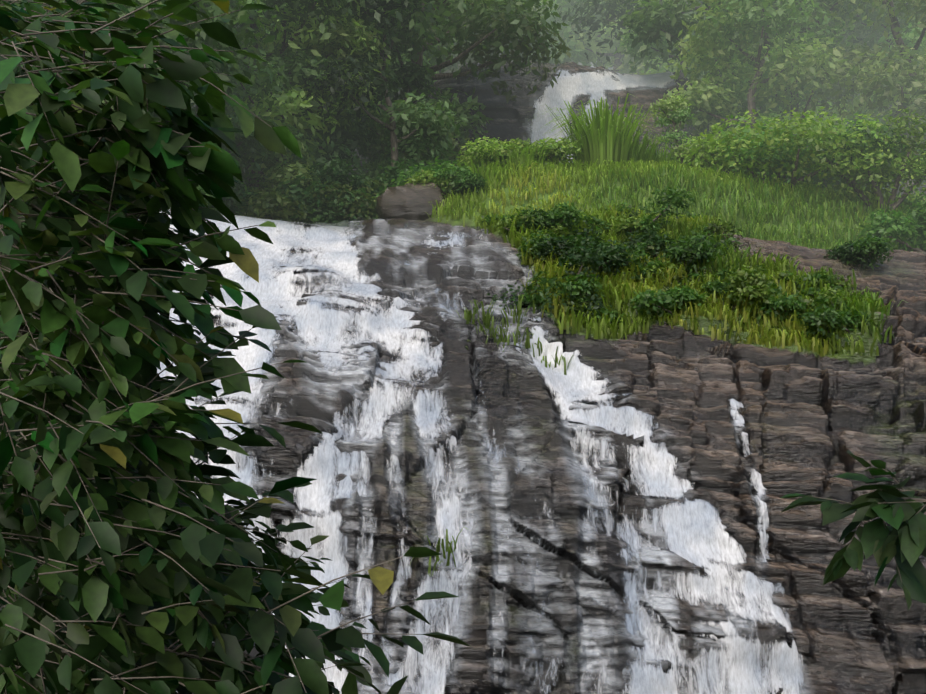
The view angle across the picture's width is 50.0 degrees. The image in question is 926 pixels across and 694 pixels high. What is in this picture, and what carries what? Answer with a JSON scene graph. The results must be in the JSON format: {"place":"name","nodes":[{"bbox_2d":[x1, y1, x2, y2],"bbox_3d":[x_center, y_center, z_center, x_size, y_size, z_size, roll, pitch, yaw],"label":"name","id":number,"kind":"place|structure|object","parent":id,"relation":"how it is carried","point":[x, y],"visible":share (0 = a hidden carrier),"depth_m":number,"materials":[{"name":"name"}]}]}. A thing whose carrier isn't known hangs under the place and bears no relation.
{"place":"outdoors","nodes":[
{"label":"outdoors","id":0,"kind":"place"},
{"bbox_2d":[1,606,258,656],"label":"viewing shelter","id":1,"kind":"object","parent":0,"point":[254,652],"depth_m":8.32,"materials":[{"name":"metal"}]},
{"bbox_2d":[23,8,925,251],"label":"grassy ground","id":2,"kind":"structure","parent":0,"point":[468,222],"depth_m":28.61,"materials":[{"name":"green plant"}]},
{"bbox_2d":[15,0,137,10],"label":"tree","id":3,"kind":"object","parent":2,"relation":"on","point":[30,1],"depth_m":39.73,"materials":[{"name":"green plant"}]},
{"bbox_2d":[57,0,236,154],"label":"tree","id":4,"kind":"object","parent":2,"relation":"on","point":[234,2],"depth_m":30.98,"materials":[{"name":"green plant"}]},
{"bbox_2d":[42,0,283,119],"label":"tree","id":5,"kind":"object","parent":2,"relation":"on","point":[213,10],"visible":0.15,"depth_m":26.61,"materials":[{"name":"green plant"}]},
{"bbox_2d":[196,175,216,210],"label":"bush","id":6,"kind":"object","parent":2,"relation":"on","point":[200,189],"depth_m":27.37,"materials":[{"name":"green plant"}]},
{"bbox_2d":[0,0,471,693],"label":"tree","id":7,"kind":"object","parent":2,"relation":"on","point":[154,574],"visible":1,"depth_m":2.09,"materials":[{"name":"green plant"}]},
{"bbox_2d":[190,0,289,211],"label":"tree","id":8,"kind":"object","parent":2,"relation":"on","point":[250,139],"visible":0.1,"depth_m":31.69,"materials":[{"name":"green plant"}]},
{"bbox_2d":[207,168,290,218],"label":"bush","id":9,"kind":"object","parent":2,"relation":"on","point":[233,208],"visible":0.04,"depth_m":32.32,"materials":[{"name":"green plant"}]},
{"bbox_2d":[188,0,383,190],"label":"tree","id":10,"kind":"object","parent":2,"relation":"on","point":[284,171],"visible":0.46,"depth_m":32.89,"materials":[{"name":"green plant"}]},
{"bbox_2d":[215,179,390,222],"bbox_3d":[-5.292,-4.311,32.723,7.589,2.779,3.152,0,0,-9],"label":"bush","id":11,"kind":"object","parent":2,"relation":"on","point":[258,209],"visible":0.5,"depth_m":32.10,"materials":[{"name":"green plant"}]},
{"bbox_2d":[225,0,390,191],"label":"tree","id":12,"kind":"object","parent":2,"relation":"on","point":[287,108],"visible":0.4,"depth_m":33.20,"materials":[{"name":"green plant"}]},
{"bbox_2d":[268,157,397,223],"bbox_3d":[-3.735,-4.686,33.275,5.434,3.498,3.613,0,0,12],"label":"bush","id":13,"kind":"object","parent":2,"relation":"on","point":[332,174],"visible":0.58,"depth_m":32.49,"materials":[{"name":"green plant"}]},
{"bbox_2d":[242,0,456,185],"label":"tree","id":14,"kind":"object","parent":2,"relation":"on","point":[336,147],"visible":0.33,"depth_m":34.30,"materials":[{"name":"green plant"}]},
{"bbox_2d":[301,0,467,187],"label":"tree","id":15,"kind":"object","parent":2,"relation":"on","point":[390,107],"visible":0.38,"depth_m":34.72,"materials":[{"name":"green plant"}]},
{"bbox_2d":[334,60,451,180],"bbox_3d":[-2.568,-7.245,37.557,5.145,6.784,5.044,0,0,-2],"label":"tree","id":16,"kind":"object","parent":2,"relation":"on","point":[415,69],"visible":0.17,"depth_m":36.58,"materials":[{"name":"green plant"}]},
{"bbox_2d":[336,155,462,220],"bbox_3d":[-1.460,-4.856,33.638,6.090,3.438,3.702,0,0,33],"label":"bush","id":17,"kind":"object","parent":2,"relation":"on","point":[398,175],"visible":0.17,"depth_m":33.83,"materials":[{"name":"green plant"}]},
{"bbox_2d":[362,1,453,100],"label":"tree","id":18,"kind":"object","parent":2,"relation":"on","point":[431,59],"visible":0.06,"depth_m":47.74,"materials":[{"name":"green plant"}]},
{"bbox_2d":[376,182,450,220],"bbox_3d":[-1.434,-4.159,29.625,2.377,1.526,1.762,0,0,-2],"label":"boulder","id":19,"kind":"object","parent":2,"relation":"on","point":[408,201],"visible":0.52,"depth_m":28.94,"materials":[{"name":"grey stone"}]},
{"bbox_2d":[404,164,488,197],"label":"bush","id":20,"kind":"object","parent":2,"relation":"on","point":[448,179],"visible":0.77,"depth_m":28.92,"materials":[{"name":"green plant"}]},
{"bbox_2d":[345,0,570,170],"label":"tree","id":21,"kind":"object","parent":2,"relation":"on","point":[478,14],"visible":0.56,"depth_m":37.60,"materials":[{"name":"green plant"}]},
{"bbox_2d":[0,218,925,693],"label":"rock face","id":22,"kind":"object","parent":2,"relation":"on","point":[810,418],"visible":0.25,"depth_m":16.91},
{"bbox_2d":[481,213,508,227],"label":"weed","id":23,"kind":"object","parent":22,"relation":"on","point":[489,219],"visible":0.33,"depth_m":23.22,"materials":[{"name":"green plant"}]},
{"bbox_2d":[512,294,543,308],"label":"bush","id":24,"kind":"object","parent":22,"relation":"on","point":[537,303],"visible":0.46,"depth_m":20.09,"materials":[{"name":"green plant"}]},
{"bbox_2d":[527,237,550,262],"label":"bush","id":25,"kind":"object","parent":22,"relation":"on","point":[535,250],"visible":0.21,"depth_m":21.36,"materials":[{"name":"green plant"}]},
{"bbox_2d":[505,201,582,233],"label":"rock shrub","id":26,"kind":"object","parent":22,"relation":"on","point":[548,220],"visible":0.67,"depth_m":22.62,"materials":[{"name":"green plant"}]},
{"bbox_2d":[486,239,611,327],"bbox_3d":[1.980,-1.151,20.362,3.287,2.071,1.716,0,0,-2],"label":"rock shrub","id":27,"kind":"object","parent":22,"relation":"on","point":[586,286],"visible":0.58,"depth_m":20.02,"materials":[{"name":"green plant"}]},
{"bbox_2d":[516,227,586,265],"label":"rock shrub","id":28,"kind":"object","parent":22,"relation":"on","point":[525,248],"visible":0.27,"depth_m":21.45,"materials":[{"name":"green plant"}]},
{"bbox_2d":[535,223,570,239],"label":"bush","id":29,"kind":"object","parent":22,"relation":"on","point":[560,232],"visible":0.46,"depth_m":22.02,"materials":[{"name":"green plant"}]},
{"bbox_2d":[567,234,590,273],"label":"bush","id":30,"kind":"object","parent":22,"relation":"on","point":[581,238],"visible":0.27,"depth_m":21.15,"materials":[{"name":"green plant"}]},
{"bbox_2d":[534,225,634,278],"bbox_3d":[2.572,-1.946,21.412,2.161,1.479,2.087,0,0,-2],"label":"rock shrub","id":31,"kind":"object","parent":22,"relation":"on","point":[612,254],"visible":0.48,"depth_m":21.04,"materials":[{"name":"green plant"}]},
{"bbox_2d":[561,301,609,322],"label":"bush","id":32,"kind":"object","parent":22,"relation":"on","point":[582,310],"visible":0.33,"depth_m":19.74,"materials":[{"name":"green plant"}]},
{"bbox_2d":[568,226,604,242],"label":"bush","id":33,"kind":"object","parent":22,"relation":"on","point":[597,228],"visible":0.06,"depth_m":22.67,"materials":[{"name":"green plant"}]},
{"bbox_2d":[568,292,609,314],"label":"bush","id":34,"kind":"object","parent":22,"relation":"on","point":[587,300],"visible":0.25,"depth_m":19.92,"materials":[{"name":"green plant"}]},
{"bbox_2d":[574,212,610,234],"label":"bush","id":35,"kind":"object","parent":22,"relation":"on","point":[591,222],"visible":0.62,"depth_m":22.95,"materials":[{"name":"green plant"}]},
{"bbox_2d":[624,244,656,258],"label":"bush","id":36,"kind":"object","parent":22,"relation":"on","point":[648,249],"visible":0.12,"depth_m":21.69,"materials":[{"name":"green plant"}]},
{"bbox_2d":[633,206,650,214],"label":"weed","id":37,"kind":"object","parent":22,"relation":"on","point":[643,209],"visible":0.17,"depth_m":25.42,"materials":[{"name":"green plant"}]},
{"bbox_2d":[631,263,658,285],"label":"bush","id":38,"kind":"object","parent":22,"relation":"on","point":[643,272],"visible":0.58,"depth_m":21.05,"materials":[{"name":"green plant"}]},
{"bbox_2d":[641,213,669,228],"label":"weed","id":39,"kind":"object","parent":22,"relation":"on","point":[659,220],"visible":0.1,"depth_m":23.27,"materials":[{"name":"green plant"}]},
{"bbox_2d":[630,285,711,319],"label":"rock shrub","id":40,"kind":"object","parent":22,"relation":"on","point":[686,295],"visible":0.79,"depth_m":19.76,"materials":[{"name":"green plant"}]},
{"bbox_2d":[622,227,727,274],"bbox_3d":[4.513,-2.032,22.049,2.734,1.333,1.961,0,0,26],"label":"rock shrub","id":41,"kind":"object","parent":22,"relation":"on","point":[682,248],"visible":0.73,"depth_m":21.52,"materials":[{"name":"green plant"}]},
{"bbox_2d":[666,268,723,288],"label":"bush","id":42,"kind":"object","parent":22,"relation":"on","point":[690,275],"visible":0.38,"depth_m":21.21,"materials":[{"name":"green plant"}]},
{"bbox_2d":[700,233,741,248],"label":"bush","id":43,"kind":"object","parent":22,"relation":"on","point":[729,240],"visible":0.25,"depth_m":22.47,"materials":[{"name":"green plant"}]},
{"bbox_2d":[701,265,788,312],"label":"rock shrub","id":44,"kind":"object","parent":22,"relation":"on","point":[742,284],"visible":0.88,"depth_m":19.81,"materials":[{"name":"green plant"}]},
{"bbox_2d":[750,292,823,322],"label":"rock shrub","id":45,"kind":"object","parent":22,"relation":"on","point":[800,306],"visible":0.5,"depth_m":19.73,"materials":[{"name":"green plant"}]},
{"bbox_2d":[790,306,843,331],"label":"bush","id":46,"kind":"object","parent":22,"relation":"on","point":[806,311],"visible":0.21,"depth_m":19.74,"materials":[{"name":"green plant"}]},
{"bbox_2d":[804,270,835,287],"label":"bush","id":47,"kind":"object","parent":22,"relation":"on","point":[824,276],"visible":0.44,"depth_m":20.74,"materials":[{"name":"green plant"}]},
{"bbox_2d":[798,287,851,298],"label":"bush","id":48,"kind":"object","parent":22,"relation":"on","point":[810,290],"visible":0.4,"depth_m":20.33,"materials":[{"name":"green plant"}]},
{"bbox_2d":[816,274,854,294],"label":"bush","id":49,"kind":"object","parent":22,"relation":"on","point":[837,283],"visible":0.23,"depth_m":20.92,"materials":[{"name":"green plant"}]},
{"bbox_2d":[800,304,893,340],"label":"rock shrub","id":50,"kind":"object","parent":22,"relation":"on","point":[816,314],"visible":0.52,"depth_m":19.13,"materials":[{"name":"green plant"}]},
{"bbox_2d":[824,233,897,269],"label":"rock shrub","id":51,"kind":"object","parent":22,"relation":"on","point":[861,251],"visible":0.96,"depth_m":22.48,"materials":[{"name":"green plant"}]},
{"bbox_2d":[408,0,544,85],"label":"tree","id":52,"kind":"object","parent":2,"relation":"on","point":[541,10],"depth_m":52.62,"materials":[{"name":"green plant"}]},
{"bbox_2d":[450,158,511,186],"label":"tall grass","id":53,"kind":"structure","parent":2,"relation":"on","point":[481,170],"depth_m":29.11,"materials":[{"name":"green plant"}]},
{"bbox_2d":[409,294,572,576],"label":"grass tufts","id":54,"kind":"object","parent":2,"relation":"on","point":[486,324],"visible":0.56,"depth_m":19.30,"materials":[{"name":"green plant"}]},
{"bbox_2d":[422,141,572,170],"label":"bush","id":55,"kind":"object","parent":2,"relation":"on","point":[456,150],"visible":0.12,"depth_m":37.63,"materials":[{"name":"green plant"}]},
{"bbox_2d":[443,0,553,72],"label":"hill tree","id":56,"kind":"object","parent":2,"relation":"on","point":[467,59],"visible":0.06,"depth_m":66.67,"materials":[{"name":"green plant"}]},
{"bbox_2d":[457,136,583,172],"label":"bush","id":57,"kind":"object","parent":2,"relation":"on","point":[566,149],"visible":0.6,"depth_m":30.24,"materials":[{"name":"green plant"}]},
{"bbox_2d":[483,145,560,173],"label":"tall grass","id":58,"kind":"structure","parent":2,"relation":"on","point":[524,157],"depth_m":29.68,"materials":[{"name":"green plant"}]},
{"bbox_2d":[521,0,616,65],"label":"hill tree","id":59,"kind":"object","parent":2,"relation":"on","point":[564,58],"visible":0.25,"depth_m":71.31,"materials":[{"name":"green plant"}]},
{"bbox_2d":[425,61,731,163],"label":"cliff","id":60,"kind":"structure","parent":2,"relation":"on","point":[511,120],"depth_m":44.53,"materials":[{"name":"grey stone"}]},
{"bbox_2d":[530,66,673,162],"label":"waterfall water","id":61,"kind":"structure","parent":60,"relation":"on","point":[568,87],"depth_m":44.59,"materials":[{"name":"white liquid"}]},
{"bbox_2d":[536,0,660,74],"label":"hill tree","id":62,"kind":"object","parent":2,"relation":"on","point":[593,49],"visible":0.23,"depth_m":70.76,"materials":[{"name":"green plant"}]},
{"bbox_2d":[578,6,629,67],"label":"hill tree","id":63,"kind":"object","parent":2,"relation":"on","point":[606,61],"visible":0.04,"depth_m":83.87,"materials":[{"name":"green plant"}]},
{"bbox_2d":[536,93,672,170],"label":"tall grass","id":64,"kind":"structure","parent":2,"relation":"on","point":[599,137],"depth_m":30.05,"materials":[{"name":"green plant"}]},
{"bbox_2d":[553,0,700,77],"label":"tree","id":65,"kind":"object","parent":2,"relation":"on","point":[587,20],"visible":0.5,"depth_m":52.39,"materials":[{"name":"green plant"}]},
{"bbox_2d":[589,0,707,85],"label":"hill tree","id":66,"kind":"object","parent":2,"relation":"on","point":[662,68],"visible":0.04,"depth_m":57.45,"materials":[{"name":"green plant"}]},
{"bbox_2d":[620,131,679,163],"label":"tall grass","id":67,"kind":"structure","parent":2,"relation":"on","point":[641,154],"depth_m":31.35,"materials":[{"name":"green plant"}]},
{"bbox_2d":[606,185,695,240],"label":"rock shrub","id":68,"kind":"object","parent":2,"relation":"on","point":[632,223],"visible":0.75,"depth_m":22.64,"materials":[{"name":"green plant"}]},
{"bbox_2d":[639,142,677,164],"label":"shrub","id":69,"kind":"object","parent":2,"relation":"on","point":[667,159],"depth_m":31.91,"materials":[{"name":"green plant"}]},
{"bbox_2d":[427,156,925,356],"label":"bank grass","id":70,"kind":"structure","parent":2,"relation":"on","point":[776,338],"depth_m":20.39,"materials":[{"name":"green plant"}]},
{"bbox_2d":[492,208,534,239],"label":"shrub","id":71,"kind":"object","parent":70,"relation":"on","point":[520,218],"visible":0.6,"depth_m":22.71,"materials":[{"name":"green plant"}]},
{"bbox_2d":[571,263,607,274],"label":"weed","id":72,"kind":"object","parent":70,"relation":"on","point":[606,265],"visible":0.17,"depth_m":21.01,"materials":[{"name":"green plant"}]},
{"bbox_2d":[574,301,625,323],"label":"shrub","id":73,"kind":"object","parent":70,"relation":"on","point":[611,315],"visible":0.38,"depth_m":19.86,"materials":[{"name":"green plant"}]},
{"bbox_2d":[615,202,639,216],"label":"weed","id":74,"kind":"object","parent":70,"relation":"on","point":[624,208],"visible":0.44,"depth_m":23.86,"materials":[{"name":"green plant"}]},
{"bbox_2d":[630,241,651,266],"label":"shrub","id":75,"kind":"object","parent":70,"relation":"on","point":[638,253],"visible":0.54,"depth_m":21.29,"materials":[{"name":"green plant"}]},
{"bbox_2d":[628,257,666,277],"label":"shrub","id":76,"kind":"object","parent":70,"relation":"on","point":[651,262],"visible":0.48,"depth_m":21.15,"materials":[{"name":"green plant"}]},
{"bbox_2d":[641,260,681,281],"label":"shrub","id":77,"kind":"object","parent":70,"relation":"on","point":[669,266],"visible":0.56,"depth_m":20.98,"materials":[{"name":"green plant"}]},
{"bbox_2d":[659,283,688,304],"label":"shrub","id":78,"kind":"object","parent":70,"relation":"on","point":[673,288],"visible":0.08,"depth_m":20.21,"materials":[{"name":"green plant"}]},
{"bbox_2d":[687,222,742,240],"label":"shrub","id":79,"kind":"object","parent":70,"relation":"on","point":[716,228],"visible":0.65,"depth_m":22.64,"materials":[{"name":"green plant"}]},
{"bbox_2d":[701,280,730,301],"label":"shrub","id":80,"kind":"object","parent":70,"relation":"on","point":[708,285],"visible":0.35,"depth_m":20.47,"materials":[{"name":"green plant"}]},
{"bbox_2d":[702,218,735,236],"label":"shrub","id":81,"kind":"object","parent":70,"relation":"on","point":[724,225],"visible":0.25,"depth_m":23.02,"materials":[{"name":"green plant"}]},
{"bbox_2d":[712,264,767,279],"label":"shrub","id":82,"kind":"object","parent":70,"relation":"on","point":[729,272],"visible":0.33,"depth_m":21.16,"materials":[{"name":"green plant"}]},
{"bbox_2d":[756,295,793,322],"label":"shrub","id":83,"kind":"object","parent":70,"relation":"on","point":[773,302],"visible":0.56,"depth_m":19.64,"materials":[{"name":"green plant"}]},
{"bbox_2d":[772,271,817,289],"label":"shrub","id":84,"kind":"object","parent":70,"relation":"on","point":[784,275],"visible":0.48,"depth_m":20.71,"materials":[{"name":"green plant"}]},
{"bbox_2d":[817,318,836,337],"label":"weed","id":85,"kind":"object","parent":70,"relation":"on","point":[824,326],"visible":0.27,"depth_m":19.16,"materials":[{"name":"green plant"}]},
{"bbox_2d":[810,284,846,309],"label":"shrub","id":86,"kind":"object","parent":70,"relation":"on","point":[824,297],"visible":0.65,"depth_m":19.69,"materials":[{"name":"green plant"}]},
{"bbox_2d":[834,311,869,341],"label":"shrub","id":87,"kind":"object","parent":70,"relation":"on","point":[850,321],"visible":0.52,"depth_m":19.21,"materials":[{"name":"green plant"}]},
{"bbox_2d":[648,93,705,164],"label":"shrub","id":88,"kind":"object","parent":2,"relation":"on","point":[682,115],"visible":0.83,"depth_m":32.00,"materials":[{"name":"green plant"}]},
{"bbox_2d":[612,0,787,96],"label":"tree","id":89,"kind":"object","parent":2,"relation":"on","point":[659,22],"visible":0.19,"depth_m":44.13,"materials":[{"name":"green plant"}]},
{"bbox_2d":[671,135,781,179],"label":"bush","id":90,"kind":"object","parent":2,"relation":"on","point":[705,160],"visible":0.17,"depth_m":31.99,"materials":[{"name":"green plant"}]},
{"bbox_2d":[656,0,859,143],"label":"tree","id":91,"kind":"object","parent":2,"relation":"on","point":[754,12],"visible":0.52,"depth_m":39.06,"materials":[{"name":"green plant"}]},
{"bbox_2d":[675,1,871,143],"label":"tree","id":92,"kind":"object","parent":2,"relation":"on","point":[814,14],"visible":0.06,"depth_m":42.91,"materials":[{"name":"green plant"}]},
{"bbox_2d":[666,0,896,146],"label":"tree","id":93,"kind":"object","parent":2,"relation":"on","point":[793,77],"visible":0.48,"depth_m":39.06,"materials":[{"name":"green plant"}]},
{"bbox_2d":[674,107,910,188],"bbox_3d":[9.758,-5.740,29.875,6.242,3.306,4.624,0,0,40],"label":"bush","id":94,"kind":"object","parent":2,"relation":"on","point":[765,156],"visible":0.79,"depth_m":29.65,"materials":[{"name":"green plant"}]},
{"bbox_2d":[748,0,895,150],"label":"tree","id":95,"kind":"object","parent":2,"relation":"on","point":[855,34],"visible":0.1,"depth_m":43.13,"materials":[{"name":"green plant"}]},
{"bbox_2d":[786,139,888,193],"bbox_3d":[12.231,-5.702,32.900,3.866,2.764,3.727,0,0,-15],"label":"bush","id":96,"kind":"object","parent":2,"relation":"on","point":[825,181],"visible":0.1,"depth_m":31.70,"materials":[{"name":"green plant"}]},
{"bbox_2d":[776,107,925,212],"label":"bush","id":97,"kind":"object","parent":2,"relation":"on","point":[913,170],"visible":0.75,"depth_m":29.38,"materials":[{"name":"green plant"}]},
{"bbox_2d":[796,0,925,193],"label":"tree","id":98,"kind":"object","parent":2,"relation":"on","point":[907,71],"visible":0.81,"depth_m":37.16,"materials":[{"name":"green plant"}]},
{"bbox_2d":[799,0,925,117],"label":"tree","id":99,"kind":"object","parent":2,"relation":"on","point":[913,35],"visible":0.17,"depth_m":41.73,"materials":[{"name":"green plant"}]},
{"bbox_2d":[818,0,924,86],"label":"tree","id":100,"kind":"object","parent":2,"relation":"on","point":[862,38],"visible":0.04,"depth_m":44.12,"materials":[{"name":"green plant"}]},
{"bbox_2d":[833,108,925,194],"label":"bush","id":101,"kind":"object","parent":2,"relation":"on","point":[924,181],"depth_m":38.92,"materials":[{"name":"green plant"}]},
{"bbox_2d":[840,0,925,119],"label":"tree","id":102,"kind":"object","parent":2,"relation":"on","point":[887,30],"visible":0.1,"depth_m":43.94,"materials":[{"name":"green plant"}]},
{"bbox_2d":[855,189,925,251],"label":"bush","id":103,"kind":"object","parent":2,"relation":"on","point":[913,230],"visible":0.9,"depth_m":27.50,"materials":[{"name":"green plant"}]},
{"bbox_2d":[156,210,803,693],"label":"waterfall water","id":104,"kind":"structure","parent":0,"point":[694,532],"depth_m":16.65,"materials":[{"name":"white liquid"}]},
{"bbox_2d":[780,450,925,610],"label":"branch","id":105,"kind":"object","parent":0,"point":[901,539],"visible":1,"depth_m":2.68,"materials":[{"name":"green plant"}]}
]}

